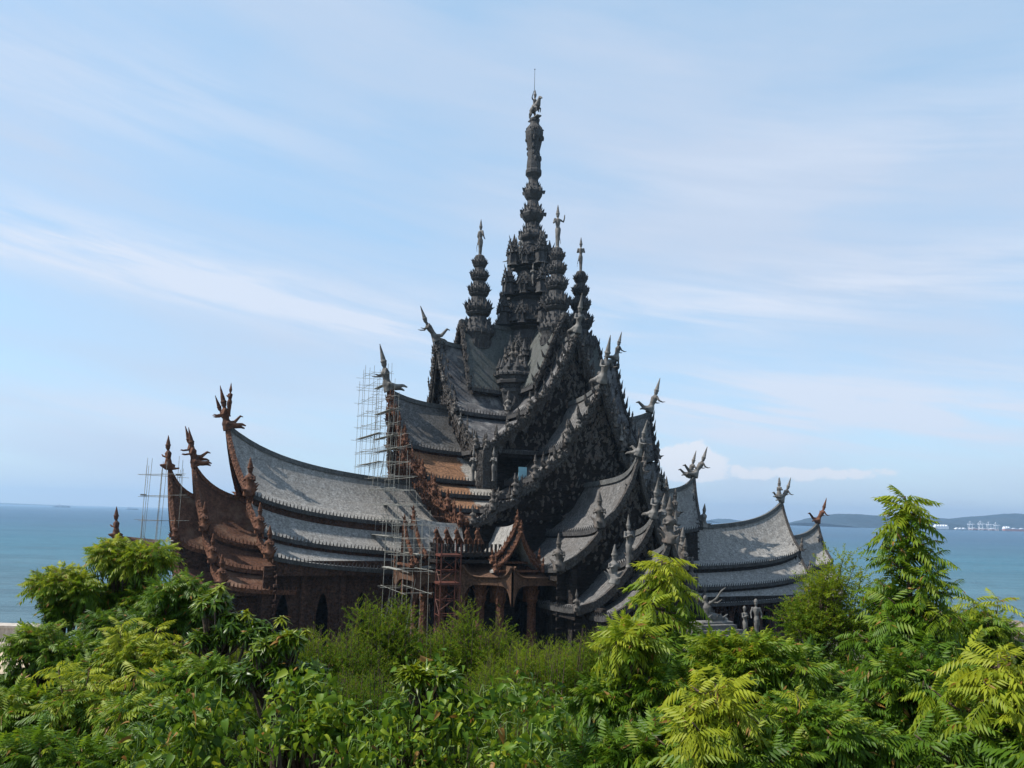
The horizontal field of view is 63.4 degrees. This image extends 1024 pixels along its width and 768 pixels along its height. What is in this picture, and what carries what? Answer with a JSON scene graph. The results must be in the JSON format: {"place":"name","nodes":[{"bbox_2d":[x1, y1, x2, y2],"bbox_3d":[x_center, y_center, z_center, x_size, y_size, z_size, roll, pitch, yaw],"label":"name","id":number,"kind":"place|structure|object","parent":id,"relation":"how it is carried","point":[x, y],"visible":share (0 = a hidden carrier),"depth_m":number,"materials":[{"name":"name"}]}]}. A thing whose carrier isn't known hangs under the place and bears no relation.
{"place":"outdoors","nodes":[
{"label":"outdoors","id":0,"kind":"place"},
{"bbox_2d":[0,503,67,505],"bbox_3d":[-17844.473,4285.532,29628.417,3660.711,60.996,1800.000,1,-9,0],"label":"hills","id":1,"kind":"structure","parent":0,"point":[27,504],"depth_m":29184.92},
{"bbox_2d":[0,504,1023,637],"bbox_3d":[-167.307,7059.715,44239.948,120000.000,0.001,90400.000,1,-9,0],"label":"sea","id":2,"kind":"structure","parent":0,"point":[34,537],"depth_m":648.88,"materials":[{"name":"liquid"}]},
{"bbox_2d":[0,624,1023,745],"bbox_3d":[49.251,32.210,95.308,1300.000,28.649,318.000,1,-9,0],"label":"ground","id":3,"kind":"structure","parent":0,"point":[1,670],"depth_m":123.19,"materials":[{"name":"soil"}]},
{"bbox_2d":[0,623,54,646],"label":"shore wall","id":4,"kind":"structure","parent":3,"relation":"on","point":[6,628],"depth_m":133.59,"materials":[{"name":"beige concrete"}]},
{"bbox_2d":[0,618,109,694],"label":"neem tree","id":5,"kind":"object","parent":3,"relation":"on","point":[35,648],"visible":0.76,"depth_m":16.98,"materials":[{"name":"green plant"}]},
{"bbox_2d":[16,560,104,636],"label":"neem tree","id":6,"kind":"object","parent":3,"relation":"on","point":[66,594],"visible":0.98,"depth_m":21.97,"materials":[{"name":"green plant"}]},
{"bbox_2d":[0,711,188,767],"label":"neem tree","id":7,"kind":"object","parent":3,"relation":"on","point":[32,746],"visible":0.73,"depth_m":8.78,"materials":[{"name":"green plant"}]},
{"bbox_2d":[0,660,189,748],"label":"neem tree","id":8,"kind":"object","parent":3,"relation":"on","point":[72,705],"visible":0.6,"depth_m":10.80,"materials":[{"name":"green plant"}]},
{"bbox_2d":[64,605,164,691],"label":"neem tree","id":9,"kind":"object","parent":3,"relation":"on","point":[95,622],"visible":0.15,"depth_m":19.93,"materials":[{"name":"green plant"}]},
{"bbox_2d":[50,616,202,695],"bbox_3d":[-6.611,6.053,14.170,2.690,4.013,1.571,-1,-9,15],"label":"neem tree","id":10,"kind":"object","parent":3,"relation":"on","point":[144,652],"visible":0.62,"depth_m":14.16,"materials":[{"name":"green plant"}]},
{"bbox_2d":[81,532,185,614],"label":"neem tree","id":11,"kind":"object","parent":3,"relation":"on","point":[114,558],"visible":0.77,"depth_m":22.97,"materials":[{"name":"green plant"}]},
{"bbox_2d":[108,507,159,611],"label":"shrine","id":12,"kind":"object","parent":3,"relation":"on","point":[115,526],"visible":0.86,"depth_m":146.15,"materials":[{"name":"brown wood"}]},
{"bbox_2d":[96,713,190,767],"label":"climbing vine","id":13,"kind":"object","parent":3,"relation":"on","point":[152,747],"visible":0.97,"depth_m":8.03,"materials":[{"name":"green plant"}]},
{"bbox_2d":[84,686,223,767],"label":"neem tree","id":14,"kind":"object","parent":3,"relation":"on","point":[129,708],"visible":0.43,"depth_m":9.73,"materials":[{"name":"green plant"}]},
{"bbox_2d":[123,567,234,651],"bbox_3d":[-7.354,6.946,18.161,2.129,5.845,2.122,8,-11,-36],"label":"neem tree","id":15,"kind":"object","parent":3,"relation":"on","point":[170,600],"visible":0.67,"depth_m":18.12,"materials":[{"name":"green plant"}]},
{"bbox_2d":[132,647,258,767],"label":"neem tree","id":16,"kind":"object","parent":3,"relation":"on","point":[207,673],"visible":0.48,"depth_m":11.71,"materials":[{"name":"green plant"}]},
{"bbox_2d":[182,646,256,767],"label":"feathery bush","id":17,"kind":"object","parent":3,"relation":"on","point":[231,659],"visible":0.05,"depth_m":21.65,"materials":[{"name":"green plant"}]},
{"bbox_2d":[181,582,314,766],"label":"broad leaved tree","id":18,"kind":"object","parent":3,"relation":"on","point":[222,633],"visible":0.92,"depth_m":14.31,"materials":[{"name":"green plant"}]},
{"bbox_2d":[154,662,369,767],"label":"bush","id":19,"kind":"object","parent":3,"relation":"on","point":[317,701],"visible":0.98,"depth_m":7.79,"materials":[{"name":"green plant"}]},
{"bbox_2d":[229,628,331,767],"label":"broad leaved tree","id":20,"kind":"object","parent":3,"relation":"on","point":[267,659],"visible":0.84,"depth_m":11.36,"materials":[{"name":"green plant"}]},
{"bbox_2d":[241,618,399,766],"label":"feathery bush","id":21,"kind":"object","parent":3,"relation":"on","point":[340,658],"visible":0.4,"depth_m":19.59,"materials":[{"name":"green plant"}]},
{"bbox_2d":[230,661,414,767],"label":"feathery bush","id":22,"kind":"object","parent":3,"relation":"on","point":[299,761],"visible":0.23,"depth_m":13.96,"materials":[{"name":"green plant"}]},
{"bbox_2d":[329,585,425,767],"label":"feathery bush","id":23,"kind":"object","parent":3,"relation":"on","point":[399,627],"visible":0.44,"depth_m":21.07,"materials":[{"name":"green plant"}]},
{"bbox_2d":[379,504,439,653],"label":"scaffold","id":24,"kind":"object","parent":3,"relation":"on","point":[404,525],"visible":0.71,"depth_m":124.00,"materials":[{"name":"grey metal"}]},
{"bbox_2d":[340,642,490,767],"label":"climbing vine","id":25,"kind":"object","parent":3,"relation":"on","point":[446,721],"visible":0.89,"depth_m":7.46,"materials":[{"name":"green plant"}]},
{"bbox_2d":[364,617,472,767],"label":"feathery bush","id":26,"kind":"object","parent":3,"relation":"on","point":[420,653],"visible":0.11,"depth_m":21.29,"materials":[{"name":"green plant"}]},
{"bbox_2d":[393,660,466,764],"bbox_3d":[-0.816,3.947,7.760,0.735,2.636,0.466,1,-9,0],"label":"broad leaved shrub","id":27,"kind":"object","parent":3,"relation":"on","point":[419,678],"visible":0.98,"depth_m":7.86,"materials":[{"name":"green plant"}]},
{"bbox_2d":[342,666,544,767],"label":"feathery bush","id":28,"kind":"object","parent":3,"relation":"on","point":[407,759],"visible":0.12,"depth_m":14.76,"materials":[{"name":"green plant"}]},
{"bbox_2d":[434,543,462,651],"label":"lattice hoist","id":29,"kind":"object","parent":3,"relation":"on","point":[453,582],"visible":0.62,"depth_m":120.69,"materials":[{"name":"red metal"}]},
{"bbox_2d":[399,596,507,766],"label":"feathery bush","id":30,"kind":"object","parent":3,"relation":"on","point":[462,643],"visible":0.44,"depth_m":20.89,"materials":[{"name":"green plant"}]},
{"bbox_2d":[84,69,851,673],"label":"temple","id":31,"kind":"structure","parent":3,"relation":"on","point":[552,503],"depth_m":139.06,"materials":[{"name":"grey wood"}]},
{"bbox_2d":[134,456,188,579],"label":"scaffold","id":32,"kind":"object","parent":31,"relation":"attached to","point":[157,520],"visible":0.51,"depth_m":133.00,"materials":[{"name":"grey metal"}]},
{"bbox_2d":[354,363,431,565],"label":"scaffold","id":33,"kind":"object","parent":31,"relation":"attached to","point":[385,449],"visible":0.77,"depth_m":144.50,"materials":[{"name":"grey metal"}]},
{"bbox_2d":[458,605,536,689],"bbox_3d":[-0.196,8.580,21.018,2.651,5.870,2.525,1,-9,0],"label":"feathery bush","id":34,"kind":"object","parent":3,"relation":"on","point":[505,642],"visible":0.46,"depth_m":20.99,"materials":[{"name":"green plant"}]},
{"bbox_2d":[461,667,582,767],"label":"climbing vine","id":35,"kind":"object","parent":3,"relation":"on","point":[540,739],"visible":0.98,"depth_m":7.35,"materials":[{"name":"green plant"}]},
{"bbox_2d":[453,704,598,767],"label":"feathery bush","id":36,"kind":"object","parent":3,"relation":"on","point":[561,746],"visible":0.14,"depth_m":11.08,"materials":[{"name":"green plant"}]},
{"bbox_2d":[463,631,593,752],"bbox_3d":[0.528,7.799,18.080,3.926,4.872,2.929,1,-9,0],"label":"feathery bush","id":37,"kind":"object","parent":3,"relation":"on","point":[524,664],"visible":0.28,"depth_m":17.75,"materials":[{"name":"green plant"}]},
{"bbox_2d":[60,679,1023,767],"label":"undergrowth","id":38,"kind":"object","parent":3,"relation":"on","point":[231,762],"depth_m":19.82,"materials":[{"name":"green plant"}]},
{"bbox_2d":[522,624,609,738],"bbox_3d":[1.443,7.366,17.019,3.308,4.839,2.839,1,-9,0],"label":"feathery bush","id":39,"kind":"object","parent":3,"relation":"on","point":[585,656],"visible":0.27,"depth_m":16.88,"materials":[{"name":"green plant"}]},
{"bbox_2d":[552,704,690,767],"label":"neem tree","id":40,"kind":"object","parent":3,"relation":"on","point":[606,750],"visible":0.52,"depth_m":7.98,"materials":[{"name":"green plant"}]},
{"bbox_2d":[550,608,701,740],"bbox_3d":[1.354,4.492,9.676,1.763,3.666,1.375,-2,-10,19],"label":"neem tree","id":41,"kind":"object","parent":3,"relation":"on","point":[633,682],"visible":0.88,"depth_m":9.59,"materials":[{"name":"green plant"}]},
{"bbox_2d":[600,551,712,726],"bbox_3d":[2.024,4.600,10.923,1.560,4.725,1.732,10,-12,-43],"label":"neem tree","id":42,"kind":"object","parent":3,"relation":"on","point":[663,597],"visible":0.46,"depth_m":11.05,"materials":[{"name":"green plant"}]},
{"bbox_2d":[674,587,750,651],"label":"garden statue","id":43,"kind":"object","parent":3,"relation":"on","point":[721,622],"visible":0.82,"depth_m":104.01,"materials":[{"name":"stone"}]},
{"bbox_2d":[627,663,810,767],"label":"neem tree","id":44,"kind":"object","parent":3,"relation":"on","point":[717,715],"visible":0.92,"depth_m":7.42,"materials":[{"name":"green plant"}]},
{"bbox_2d":[742,606,748,631],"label":"garden statue","id":45,"kind":"object","parent":3,"relation":"on","point":[744,617],"visible":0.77,"depth_m":114.18,"materials":[{"name":"stone"}]},
{"bbox_2d":[662,623,840,725],"bbox_3d":[2.799,4.697,9.931,2.324,3.594,1.470,1,-9,0],"label":"neem tree","id":46,"kind":"object","parent":3,"relation":"on","point":[767,660],"visible":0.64,"depth_m":9.87,"materials":[{"name":"green plant"}]},
{"bbox_2d":[750,599,761,632],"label":"garden statue","id":47,"kind":"object","parent":3,"relation":"on","point":[756,610],"visible":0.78,"depth_m":113.30,"materials":[{"name":"stone"}]},
{"bbox_2d":[682,683,945,767],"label":"neem tree","id":48,"kind":"object","parent":3,"relation":"on","point":[832,735],"visible":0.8,"depth_m":7.68,"materials":[{"name":"green plant"}]},
{"bbox_2d":[761,541,875,688],"bbox_3d":[8.655,8.600,22.855,3.689,8.374,3.062,1,-9,0],"label":"tamarind tree","id":49,"kind":"object","parent":3,"relation":"on","point":[829,617],"visible":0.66,"depth_m":23.04,"materials":[{"name":"green plant"}]},
{"bbox_2d":[783,637,858,705],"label":"neem tree","id":50,"kind":"object","parent":3,"relation":"on","point":[836,689],"visible":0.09,"depth_m":11.90,"materials":[{"name":"green plant"}]},
{"bbox_2d":[836,576,919,662],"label":"tamarind tree","id":51,"kind":"object","parent":3,"relation":"on","point":[864,626],"visible":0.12,"depth_m":23.17,"materials":[{"name":"green plant"}]},
{"bbox_2d":[833,484,993,717],"bbox_3d":[4.807,3.884,10.060,1.734,5.306,2.024,1,-9,0],"label":"neem tree","id":52,"kind":"object","parent":3,"relation":"on","point":[901,623],"visible":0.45,"depth_m":10.12,"materials":[{"name":"green plant"}]},
{"bbox_2d":[819,626,1014,764],"bbox_3d":[4.632,4.477,9.403,2.164,3.469,3.013,-6,-12,38],"label":"neem tree","id":53,"kind":"object","parent":3,"relation":"on","point":[886,686],"visible":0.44,"depth_m":9.08,"materials":[{"name":"green plant"}]},
{"bbox_2d":[887,625,1023,767],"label":"neem tree","id":54,"kind":"object","parent":3,"relation":"on","point":[974,726],"visible":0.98,"depth_m":7.74,"materials":[{"name":"green plant"}]},
{"bbox_2d":[938,587,1023,670],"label":"neem tree","id":55,"kind":"object","parent":3,"relation":"on","point":[997,629],"visible":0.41,"depth_m":13.81,"materials":[{"name":"green plant"}]},
{"bbox_2d":[1005,620,1023,626],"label":"boulder","id":56,"kind":"object","parent":3,"relation":"on","point":[1016,621],"visible":0.1,"depth_m":173.26,"materials":[{"name":"grey stone"}]},
{"bbox_2d":[1014,625,1023,641],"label":"boulder","id":57,"kind":"object","parent":3,"relation":"on","point":[1020,640],"visible":0.07,"depth_m":168.16,"materials":[{"name":"grey stone"}]},
{"bbox_2d":[0,0,1023,522],"label":"sky","id":58,"kind":"structure","parent":0,"point":[803,220],"materials":[{"name":"blue"}]},
{"bbox_2d":[706,519,738,522],"bbox_3d":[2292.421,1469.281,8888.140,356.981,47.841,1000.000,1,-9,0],"label":"hills","id":59,"kind":"structure","parent":0,"point":[720,521],"depth_m":8692.42,"materials":[{"name":"blue"}]},
{"bbox_2d":[789,514,1002,530],"bbox_3d":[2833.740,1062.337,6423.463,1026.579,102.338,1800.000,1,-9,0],"label":"hills","id":60,"kind":"structure","parent":0,"point":[860,520],"depth_m":5993.41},
{"bbox_2d":[933,525,948,528],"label":"port building","id":61,"kind":"structure","parent":60,"relation":"on","point":[941,526],"depth_m":5564.44,"materials":[{"name":"white"}]},
{"bbox_2d":[968,528,998,529],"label":"port building","id":62,"kind":"structure","parent":60,"relation":"on","point":[983,529],"depth_m":5580.58,"materials":[{"name":"white"}]},
{"bbox_2d":[1002,528,1023,531],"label":"port building","id":63,"kind":"structure","parent":60,"relation":"on","point":[1014,529],"depth_m":5589.91,"materials":[{"name":"white"}]},
{"bbox_2d":[921,513,1023,529],"bbox_3d":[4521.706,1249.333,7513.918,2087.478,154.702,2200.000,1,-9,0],"label":"hills","id":64,"kind":"structure","parent":0,"point":[1014,520],"depth_m":7106.47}
]}

